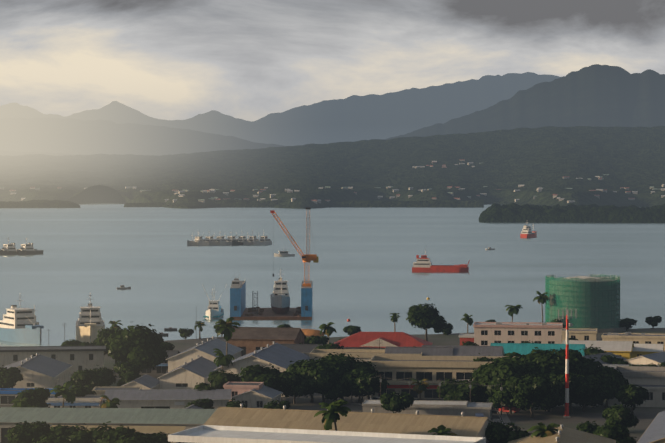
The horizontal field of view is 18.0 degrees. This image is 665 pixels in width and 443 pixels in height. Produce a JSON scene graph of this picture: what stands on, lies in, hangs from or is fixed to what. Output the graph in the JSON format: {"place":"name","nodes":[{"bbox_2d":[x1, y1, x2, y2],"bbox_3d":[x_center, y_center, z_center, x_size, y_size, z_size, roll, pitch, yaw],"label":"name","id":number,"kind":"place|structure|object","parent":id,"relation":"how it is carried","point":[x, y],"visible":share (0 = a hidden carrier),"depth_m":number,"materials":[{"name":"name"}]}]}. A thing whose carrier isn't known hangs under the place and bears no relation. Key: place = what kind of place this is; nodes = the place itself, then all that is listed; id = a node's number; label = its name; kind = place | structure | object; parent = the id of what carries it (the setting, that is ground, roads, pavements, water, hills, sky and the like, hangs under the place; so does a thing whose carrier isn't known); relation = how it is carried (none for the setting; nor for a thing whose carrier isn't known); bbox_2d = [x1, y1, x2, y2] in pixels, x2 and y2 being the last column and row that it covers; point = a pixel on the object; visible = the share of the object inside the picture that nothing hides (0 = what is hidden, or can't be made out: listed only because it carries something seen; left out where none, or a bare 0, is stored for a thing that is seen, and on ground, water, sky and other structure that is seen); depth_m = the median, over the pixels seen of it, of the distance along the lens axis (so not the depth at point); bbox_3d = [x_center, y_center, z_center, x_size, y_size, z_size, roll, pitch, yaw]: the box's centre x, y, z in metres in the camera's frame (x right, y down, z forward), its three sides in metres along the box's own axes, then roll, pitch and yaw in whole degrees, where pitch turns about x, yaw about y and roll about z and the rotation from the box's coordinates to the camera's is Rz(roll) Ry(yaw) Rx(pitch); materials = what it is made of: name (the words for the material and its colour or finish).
{"place":"outdoors","nodes":[
{"label":"outdoors","id":0,"kind":"place"},
{"bbox_2d":[0,200,80,207],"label":"spit hill","id":1,"kind":"structure","parent":0,"point":[41,204],"depth_m":3351.32,"materials":[{"name":"green plant"}]},
{"bbox_2d":[0,150,111,155],"bbox_3d":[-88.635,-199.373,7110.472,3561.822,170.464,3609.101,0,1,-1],"label":"ridge hill","id":2,"kind":"structure","parent":0,"point":[10,153],"depth_m":6801.35,"materials":[{"name":"grey"}]},
{"bbox_2d":[0,407,216,442],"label":"green warehouse","id":3,"kind":"structure","parent":0,"point":[14,416],"depth_m":485.67,"materials":[{"name":"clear metal"}]},
{"bbox_2d":[157,355,220,388],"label":"white house","id":4,"kind":"structure","parent":0,"point":[192,373],"depth_m":584.52,"materials":[{"name":"white paint"}]},
{"bbox_2d":[0,72,564,145],"bbox_3d":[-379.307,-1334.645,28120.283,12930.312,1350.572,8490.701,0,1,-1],"label":"mountain range","id":5,"kind":"structure","parent":0,"point":[353,118],"depth_m":26932.01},
{"bbox_2d":[172,199,483,207],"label":"shoreline","id":6,"kind":"structure","parent":0,"point":[221,203],"depth_m":3397.89,"materials":[{"name":"green plant"}]},
{"bbox_2d":[0,203,664,346],"bbox_3d":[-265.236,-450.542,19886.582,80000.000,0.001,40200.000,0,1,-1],"label":"harbour water","id":7,"kind":"structure","parent":0,"point":[362,275],"depth_m":1407.46,"materials":[{"name":"liquid"}]},
{"bbox_2d":[0,237,17,254],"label":"tug","id":8,"kind":"object","parent":7,"relation":"on","point":[9,249],"visible":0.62,"depth_m":1561.98,"materials":[{"name":"grey metal"}]},
{"bbox_2d":[0,300,43,343],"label":"ship","id":9,"kind":"object","parent":7,"relation":"on","point":[19,325],"visible":0.79,"depth_m":784.53,"materials":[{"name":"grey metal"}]},
{"bbox_2d":[18,238,42,254],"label":"tug","id":10,"kind":"object","parent":7,"relation":"on","point":[27,249],"visible":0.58,"depth_m":1564.46,"materials":[{"name":"grey metal"}]},
{"bbox_2d":[76,295,104,342],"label":"ship","id":11,"kind":"object","parent":7,"relation":"in","point":[89,320],"visible":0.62,"depth_m":790.58,"materials":[{"name":"grey metal"}]},
{"bbox_2d":[202,285,223,319],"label":"ship","id":12,"kind":"object","parent":7,"relation":"on","point":[214,311],"visible":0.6,"depth_m":904.65},
{"bbox_2d":[230,207,317,319],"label":"floating dry dock","id":13,"kind":"object","parent":7,"relation":"in","point":[239,310],"visible":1,"depth_m":903.66,"materials":[{"name":"blue metal"}]},
{"bbox_2d":[270,277,289,313],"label":"docked vessel on blocks","id":14,"kind":"object","parent":13,"relation":"on","point":[280,299],"visible":1,"depth_m":913.47,"materials":[{"name":"grey metal"}]},
{"bbox_2d":[412,250,469,271],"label":"cargo ship","id":15,"kind":"object","parent":7,"relation":"in","point":[423,263],"visible":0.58,"depth_m":1304.26},
{"bbox_2d":[0,126,664,208],"bbox_3d":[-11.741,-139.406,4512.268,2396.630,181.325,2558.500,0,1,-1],"label":"shore hill","id":16,"kind":"structure","parent":0,"point":[546,158],"depth_m":4408.24,"materials":[{"name":"green plant"}]},
{"bbox_2d":[0,159,664,203],"bbox_3d":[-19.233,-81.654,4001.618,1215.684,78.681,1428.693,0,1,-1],"label":"shore houses","id":17,"kind":"structure","parent":16,"relation":"on","point":[539,189],"depth_m":3601.15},
{"bbox_2d":[0,64,664,155],"bbox_3d":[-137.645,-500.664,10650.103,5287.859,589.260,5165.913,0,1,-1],"label":"ridge hill","id":18,"kind":"structure","parent":0,"point":[594,95],"depth_m":9654.59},
{"bbox_2d":[0,328,664,441],"bbox_3d":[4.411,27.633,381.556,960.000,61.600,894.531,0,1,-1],"label":"town ground","id":19,"kind":"structure","parent":0,"point":[645,416],"depth_m":554.73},
{"bbox_2d":[0,365,23,387],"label":"tree","id":20,"kind":"object","parent":19,"relation":"on","point":[10,377],"visible":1,"depth_m":582.58,"materials":[{"name":"green plant"}]},
{"bbox_2d":[4,420,50,442],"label":"tree","id":21,"kind":"object","parent":19,"relation":"on","point":[26,432],"visible":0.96,"depth_m":445.41,"materials":[{"name":"green plant"}]},
{"bbox_2d":[0,388,56,404],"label":"blue shop","id":22,"kind":"structure","parent":19,"relation":"on","point":[8,396],"depth_m":561.61,"materials":[{"name":"clear metal"}]},
{"bbox_2d":[12,387,50,407],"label":"tree","id":23,"kind":"object","parent":19,"relation":"on","point":[38,397],"visible":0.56,"depth_m":520.03,"materials":[{"name":"green plant"}]},
{"bbox_2d":[3,353,72,387],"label":"house","id":24,"kind":"structure","parent":19,"relation":"on","point":[40,370],"depth_m":597.16,"materials":[{"name":"grey metal"}]},
{"bbox_2d":[0,345,105,373],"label":"building","id":25,"kind":"structure","parent":19,"relation":"on","point":[79,358],"depth_m":644.24,"materials":[{"name":"beige paint"}]},
{"bbox_2d":[32,432,75,442],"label":"tree","id":26,"kind":"object","parent":19,"relation":"on","point":[50,438],"visible":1,"depth_m":429.45,"materials":[{"name":"green plant"}]},
{"bbox_2d":[50,381,75,407],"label":"palm","id":27,"kind":"object","parent":19,"relation":"on","point":[69,397],"visible":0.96,"depth_m":518.52,"materials":[{"name":"green plant"}]},
{"bbox_2d":[48,423,86,437],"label":"tree","id":28,"kind":"object","parent":19,"relation":"on","point":[60,430],"visible":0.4,"depth_m":446.65,"materials":[{"name":"green plant"}]},
{"bbox_2d":[45,395,102,407],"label":"shop","id":29,"kind":"structure","parent":19,"relation":"on","point":[91,401],"depth_m":540.61,"materials":[{"name":"grey concrete"}]},
{"bbox_2d":[67,384,96,396],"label":"tree","id":30,"kind":"object","parent":19,"relation":"on","point":[80,390],"visible":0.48,"depth_m":548.30,"materials":[{"name":"green plant"}]},
{"bbox_2d":[71,368,101,389],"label":"tree","id":31,"kind":"object","parent":19,"relation":"on","point":[84,378],"visible":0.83,"depth_m":582.23,"materials":[{"name":"green plant"}]},
{"bbox_2d":[67,421,137,442],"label":"tree","id":32,"kind":"object","parent":19,"relation":"on","point":[88,436],"visible":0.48,"depth_m":433.85,"materials":[{"name":"green plant"}]},
{"bbox_2d":[89,365,116,386],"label":"tree","id":33,"kind":"object","parent":19,"relation":"on","point":[105,377],"visible":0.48,"depth_m":585.63,"materials":[{"name":"green plant"}]},
{"bbox_2d":[97,326,128,363],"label":"tree","id":34,"kind":"object","parent":19,"relation":"on","point":[104,336],"visible":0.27,"depth_m":661.26,"materials":[{"name":"green plant"}]},
{"bbox_2d":[92,387,141,402],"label":"roof","id":35,"kind":"structure","parent":19,"relation":"on","point":[99,390],"depth_m":558.93,"materials":[{"name":"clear metal"}]},
{"bbox_2d":[51,425,185,442],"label":"wall","id":36,"kind":"structure","parent":19,"relation":"on","point":[166,430],"depth_m":471.61,"materials":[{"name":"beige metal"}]},
{"bbox_2d":[113,362,142,377],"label":"tree","id":37,"kind":"object","parent":19,"relation":"on","point":[121,368],"visible":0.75,"depth_m":610.40,"materials":[{"name":"green plant"}]},
{"bbox_2d":[116,371,140,386],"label":"tree","id":38,"kind":"object","parent":19,"relation":"on","point":[128,377],"visible":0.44,"depth_m":583.88,"materials":[{"name":"green plant"}]},
{"bbox_2d":[97,430,161,442],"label":"tree","id":39,"kind":"object","parent":19,"relation":"on","point":[113,436],"visible":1,"depth_m":430.43,"materials":[{"name":"green plant"}]},
{"bbox_2d":[106,324,167,369],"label":"tree","id":40,"kind":"object","parent":19,"relation":"on","point":[139,344],"visible":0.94,"depth_m":628.54,"materials":[{"name":"green plant"}]},
{"bbox_2d":[120,374,159,389],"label":"white house","id":41,"kind":"structure","parent":19,"relation":"on","point":[145,381],"depth_m":577.68,"materials":[{"name":"clear"}]},
{"bbox_2d":[126,350,179,373],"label":"house","id":42,"kind":"structure","parent":19,"relation":"on","point":[162,368],"depth_m":644.85,"materials":[{"name":"clear metal"}]},
{"bbox_2d":[102,389,231,408],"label":"long depot","id":43,"kind":"structure","parent":19,"relation":"on","point":[166,398],"depth_m":528.38,"materials":[{"name":"grey metal"}]},
{"bbox_2d":[184,398,214,408],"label":"tree","id":44,"kind":"object","parent":19,"relation":"on","point":[204,403],"visible":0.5,"depth_m":520.86,"materials":[{"name":"green plant"}]},
{"bbox_2d":[166,336,242,371],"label":"house","id":45,"kind":"structure","parent":19,"relation":"on","point":[205,350],"depth_m":619.90,"materials":[{"name":"grey metal"}]},
{"bbox_2d":[213,348,233,370],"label":"palm","id":46,"kind":"object","parent":19,"relation":"on","point":[222,360],"visible":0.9,"depth_m":580.70,"materials":[{"name":"green plant"}]},
{"bbox_2d":[208,370,239,388],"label":"tree","id":47,"kind":"object","parent":19,"relation":"on","point":[218,379],"visible":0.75,"depth_m":570.77,"materials":[{"name":"green plant"}]},
{"bbox_2d":[215,317,239,354],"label":"palm","id":48,"kind":"object","parent":19,"relation":"on","point":[228,325],"visible":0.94,"depth_m":597.52,"materials":[{"name":"green plant"}]},
{"bbox_2d":[223,382,263,400],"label":"pink house","id":49,"kind":"structure","parent":19,"relation":"on","point":[237,388],"depth_m":546.11,"materials":[{"name":"clear concrete"}]},
{"bbox_2d":[231,385,282,407],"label":"house","id":50,"kind":"structure","parent":19,"relation":"on","point":[259,398],"depth_m":542.37,"materials":[{"name":"beige paint"}]},
{"bbox_2d":[214,341,310,396],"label":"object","id":51,"kind":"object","parent":19,"relation":"on","point":[277,356],"visible":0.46,"depth_m":588.89,"materials":[{"name":"grey metal"}]},
{"bbox_2d":[238,363,288,393],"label":"tree","id":52,"kind":"object","parent":19,"relation":"on","point":[267,376],"visible":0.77,"depth_m":559.46,"materials":[{"name":"green plant"}]},
{"bbox_2d":[228,327,304,355],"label":"derelict shed","id":53,"kind":"structure","parent":19,"relation":"on","point":[247,340],"depth_m":673.56,"materials":[{"name":"brown metal"}]},
{"bbox_2d":[263,400,290,408],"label":"bush","id":54,"kind":"object","parent":19,"relation":"on","point":[273,405],"visible":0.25,"depth_m":521.02,"materials":[{"name":"green plant"}]},
{"bbox_2d":[276,371,309,403],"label":"tree","id":55,"kind":"object","parent":19,"relation":"on","point":[290,380],"visible":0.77,"depth_m":559.13,"materials":[{"name":"green plant"}]},
{"bbox_2d":[281,344,321,355],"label":"roof","id":56,"kind":"structure","parent":19,"relation":"on","point":[306,349],"depth_m":661.04,"materials":[{"name":"grey metal"}]},
{"bbox_2d":[286,357,334,402],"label":"tree","id":57,"kind":"object","parent":19,"relation":"on","point":[311,368],"visible":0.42,"depth_m":562.61,"materials":[{"name":"green plant"}]},
{"bbox_2d":[304,335,328,344],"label":"tree","id":58,"kind":"object","parent":19,"relation":"on","point":[322,340],"visible":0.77,"depth_m":699.77,"materials":[{"name":"green plant"}]},
{"bbox_2d":[168,425,485,442],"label":"white showroom","id":59,"kind":"structure","parent":19,"relation":"on","point":[215,434],"depth_m":417.65,"materials":[{"name":"clear metal"}]},
{"bbox_2d":[305,362,348,401],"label":"tree","id":60,"kind":"object","parent":19,"relation":"on","point":[326,383],"visible":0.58,"depth_m":560.30,"materials":[{"name":"green plant"}]},
{"bbox_2d":[314,399,350,430],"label":"palm","id":61,"kind":"object","parent":19,"relation":"on","point":[331,415],"visible":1,"depth_m":432.47,"materials":[{"name":"green plant"}]},
{"bbox_2d":[323,379,352,400],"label":"tree","id":62,"kind":"object","parent":19,"relation":"on","point":[336,391],"visible":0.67,"depth_m":561.17,"materials":[{"name":"green plant"}]},
{"bbox_2d":[203,404,492,442],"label":"cream warehouse","id":63,"kind":"structure","parent":19,"relation":"on","point":[422,424],"depth_m":447.42,"materials":[{"name":"beige metal"}]},
{"bbox_2d":[318,352,378,399],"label":"tree","id":64,"kind":"object","parent":19,"relation":"on","point":[349,363],"visible":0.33,"depth_m":568.62,"materials":[{"name":"green plant"}]},
{"bbox_2d":[338,366,375,402],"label":"tree","id":65,"kind":"object","parent":19,"relation":"on","point":[348,380],"visible":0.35,"depth_m":561.55,"materials":[{"name":"green plant"}]},
{"bbox_2d":[309,349,421,361],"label":"cream block","id":66,"kind":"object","parent":19,"relation":"on","point":[366,354],"visible":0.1,"depth_m":613.91,"materials":[{"name":"beige concrete"}]},
{"bbox_2d":[349,372,388,399],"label":"tree","id":67,"kind":"object","parent":19,"relation":"on","point":[368,384],"visible":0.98,"depth_m":559.82,"materials":[{"name":"green plant"}]},
{"bbox_2d":[331,332,432,348],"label":"red roof","id":68,"kind":"structure","parent":19,"relation":"on","point":[364,340],"depth_m":675.03,"materials":[{"name":"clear metal"}]},
{"bbox_2d":[380,391,413,412],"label":"tree","id":69,"kind":"object","parent":19,"relation":"on","point":[396,403],"visible":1,"depth_m":520.67,"materials":[{"name":"green plant"}]},
{"bbox_2d":[362,400,467,413],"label":"building","id":70,"kind":"structure","parent":19,"relation":"on","point":[369,405],"depth_m":529.43,"materials":[{"name":"grey concrete"}]},
{"bbox_2d":[384,346,452,355],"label":"grey roof","id":71,"kind":"structure","parent":19,"relation":"on","point":[436,351],"depth_m":617.12,"materials":[{"name":"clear metal"}]},
{"bbox_2d":[410,378,429,399],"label":"palm","id":72,"kind":"object","parent":19,"relation":"on","point":[421,386],"visible":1,"depth_m":564.84,"materials":[{"name":"green plant"}]},
{"bbox_2d":[406,303,446,340],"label":"tree","id":73,"kind":"object","parent":19,"relation":"on","point":[426,316],"visible":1,"depth_m":764.08,"materials":[{"name":"green plant"}]},
{"bbox_2d":[370,355,514,398],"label":"building","id":74,"kind":"structure","parent":19,"relation":"on","point":[434,369],"depth_m":575.77,"materials":[{"name":"beige paint"}]},
{"bbox_2d":[428,425,457,435],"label":"palm","id":75,"kind":"object","parent":19,"relation":"on","point":[441,430],"visible":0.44,"depth_m":433.90,"materials":[{"name":"green plant"}]},
{"bbox_2d":[402,402,492,418],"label":"building","id":76,"kind":"structure","parent":19,"relation":"on","point":[473,408],"depth_m":527.10,"materials":[{"name":"grey metal"}]},
{"bbox_2d":[436,377,472,400],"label":"tree","id":77,"kind":"object","parent":19,"relation":"on","point":[445,390],"visible":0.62,"depth_m":553.38,"materials":[{"name":"green plant"}]},
{"bbox_2d":[422,345,503,355],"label":"grey roof","id":78,"kind":"structure","parent":19,"relation":"on","point":[476,350],"depth_m":616.86,"materials":[{"name":"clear metal"}]},
{"bbox_2d":[452,380,487,402],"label":"tree","id":79,"kind":"object","parent":19,"relation":"on","point":[461,393],"visible":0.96,"depth_m":547.32,"materials":[{"name":"green plant"}]},
{"bbox_2d":[470,363,487,396],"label":"tree","id":80,"kind":"object","parent":19,"relation":"on","point":[475,376],"visible":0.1,"depth_m":553.09,"materials":[{"name":"green plant"}]},
{"bbox_2d":[489,379,526,413],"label":"tree","id":81,"kind":"object","parent":19,"relation":"on","point":[504,396],"visible":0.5,"depth_m":537.73,"materials":[{"name":"green plant"}]},
{"bbox_2d":[479,358,537,398],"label":"tree","id":82,"kind":"object","parent":19,"relation":"on","point":[493,371],"visible":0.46,"depth_m":544.83,"materials":[{"name":"green plant"}]},
{"bbox_2d":[485,421,531,442],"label":"tree","id":83,"kind":"object","parent":19,"relation":"on","point":[497,432],"visible":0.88,"depth_m":441.69,"materials":[{"name":"green plant"}]},
{"bbox_2d":[473,322,562,345],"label":"pink block","id":84,"kind":"structure","parent":19,"relation":"on","point":[487,333],"depth_m":698.08,"materials":[{"name":"paint"}]},
{"bbox_2d":[503,372,562,417],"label":"tree","id":85,"kind":"object","parent":19,"relation":"on","point":[529,391],"visible":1,"depth_m":528.39,"materials":[{"name":"green plant"}]},
{"bbox_2d":[490,343,585,355],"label":"building roof","id":86,"kind":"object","parent":19,"relation":"on","point":[523,348],"visible":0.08,"depth_m":648.51,"materials":[{"name":"teal metal"}]},
{"bbox_2d":[527,422,559,437],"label":"palm","id":87,"kind":"object","parent":19,"relation":"on","point":[542,430],"visible":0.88,"depth_m":433.67,"materials":[{"name":"green plant"}]},
{"bbox_2d":[518,347,587,405],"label":"tree","id":88,"kind":"object","parent":19,"relation":"on","point":[545,362],"visible":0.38,"depth_m":549.77,"materials":[{"name":"green plant"}]},
{"bbox_2d":[508,425,615,442],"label":"tan shed front","id":89,"kind":"object","parent":19,"relation":"on","point":[563,434],"visible":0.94,"depth_m":433.97,"materials":[{"name":"beige metal"}]},
{"bbox_2d":[558,309,576,416],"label":"radio mast","id":90,"kind":"object","parent":19,"relation":"on","point":[567,317],"visible":0.98,"depth_m":532.83,"materials":[{"name":"red metal"}]},
{"bbox_2d":[552,373,592,413],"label":"tree","id":91,"kind":"object","parent":19,"relation":"on","point":[579,386],"visible":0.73,"depth_m":536.64,"materials":[{"name":"green plant"}]},
{"bbox_2d":[562,328,596,341],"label":"building","id":92,"kind":"structure","parent":19,"relation":"on","point":[583,334],"depth_m":732.49,"materials":[{"name":"beige paint"}]},
{"bbox_2d":[545,274,625,332],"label":"storage tank","id":93,"kind":"object","parent":19,"relation":"on","point":[593,300],"visible":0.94,"depth_m":807.54,"materials":[{"name":"green metal"}]},
{"bbox_2d":[576,421,599,433],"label":"bush","id":94,"kind":"object","parent":19,"relation":"on","point":[587,426],"visible":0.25,"depth_m":459.14,"materials":[{"name":"green plant"}]},
{"bbox_2d":[572,375,606,411],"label":"tree","id":95,"kind":"object","parent":19,"relation":"on","point":[598,396],"visible":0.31,"depth_m":543.50,"materials":[{"name":"green plant"}]},
{"bbox_2d":[574,357,608,406],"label":"tree","id":96,"kind":"object","parent":19,"relation":"on","point":[592,368],"visible":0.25,"depth_m":551.70,"materials":[{"name":"green plant"}]},
{"bbox_2d":[562,340,633,358],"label":"white roof","id":97,"kind":"structure","parent":19,"relation":"on","point":[623,349],"depth_m":660.01,"materials":[{"name":"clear metal"}]},
{"bbox_2d":[594,367,628,407],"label":"tree","id":98,"kind":"object","parent":19,"relation":"on","point":[613,382],"visible":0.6,"depth_m":550.16,"materials":[{"name":"green plant"}]},
{"bbox_2d":[600,354,629,364],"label":"tree","id":99,"kind":"object","parent":19,"relation":"on","point":[610,359],"visible":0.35,"depth_m":612.08,"materials":[{"name":"green plant"}]},
{"bbox_2d":[593,423,637,442],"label":"tree","id":100,"kind":"object","parent":19,"relation":"on","point":[618,433],"visible":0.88,"depth_m":448.69,"materials":[{"name":"green plant"}]},
{"bbox_2d":[602,403,639,427],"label":"tree","id":101,"kind":"object","parent":19,"relation":"on","point":[622,416],"visible":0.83,"depth_m":501.26,"materials":[{"name":"green plant"}]},
{"bbox_2d":[615,382,648,414],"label":"tree","id":102,"kind":"object","parent":19,"relation":"on","point":[631,394],"visible":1,"depth_m":535.29,"materials":[{"name":"green plant"}]},
{"bbox_2d":[601,332,664,350],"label":"long block","id":103,"kind":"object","parent":19,"relation":"on","point":[642,338],"visible":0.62,"depth_m":692.29,"materials":[{"name":"beige concrete"}]},
{"bbox_2d":[608,384,664,406],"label":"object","id":104,"kind":"structure","parent":19,"relation":"on","point":[656,396],"depth_m":555.59,"materials":[{"name":"grey metal"}]},
{"bbox_2d":[614,366,664,384],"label":"roof","id":105,"kind":"structure","parent":19,"relation":"on","point":[642,375],"depth_m":563.84,"materials":[{"name":"grey metal"}]},
{"bbox_2d":[624,351,664,365],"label":"building","id":106,"kind":"structure","parent":19,"relation":"on","point":[656,358],"depth_m":610.75,"materials":[{"name":"clear metal"}]},
{"bbox_2d":[632,343,663,357],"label":"block","id":107,"kind":"structure","parent":19,"relation":"on","point":[638,350],"depth_m":668.48,"materials":[{"name":"white concrete"}]},
{"bbox_2d":[0,0,664,121],"label":"sky","id":108,"kind":"structure","parent":0,"point":[248,60],"materials":[{"name":"grey"}]},
{"bbox_2d":[479,203,664,222],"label":"island hill","id":109,"kind":"structure","parent":0,"point":[528,213],"depth_m":2469.96,"materials":[{"name":"green plant"}]},
{"bbox_2d":[637,411,664,442],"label":"warehouse","id":110,"kind":"structure","parent":0,"point":[654,432],"depth_m":434.17,"materials":[{"name":"grey metal"}]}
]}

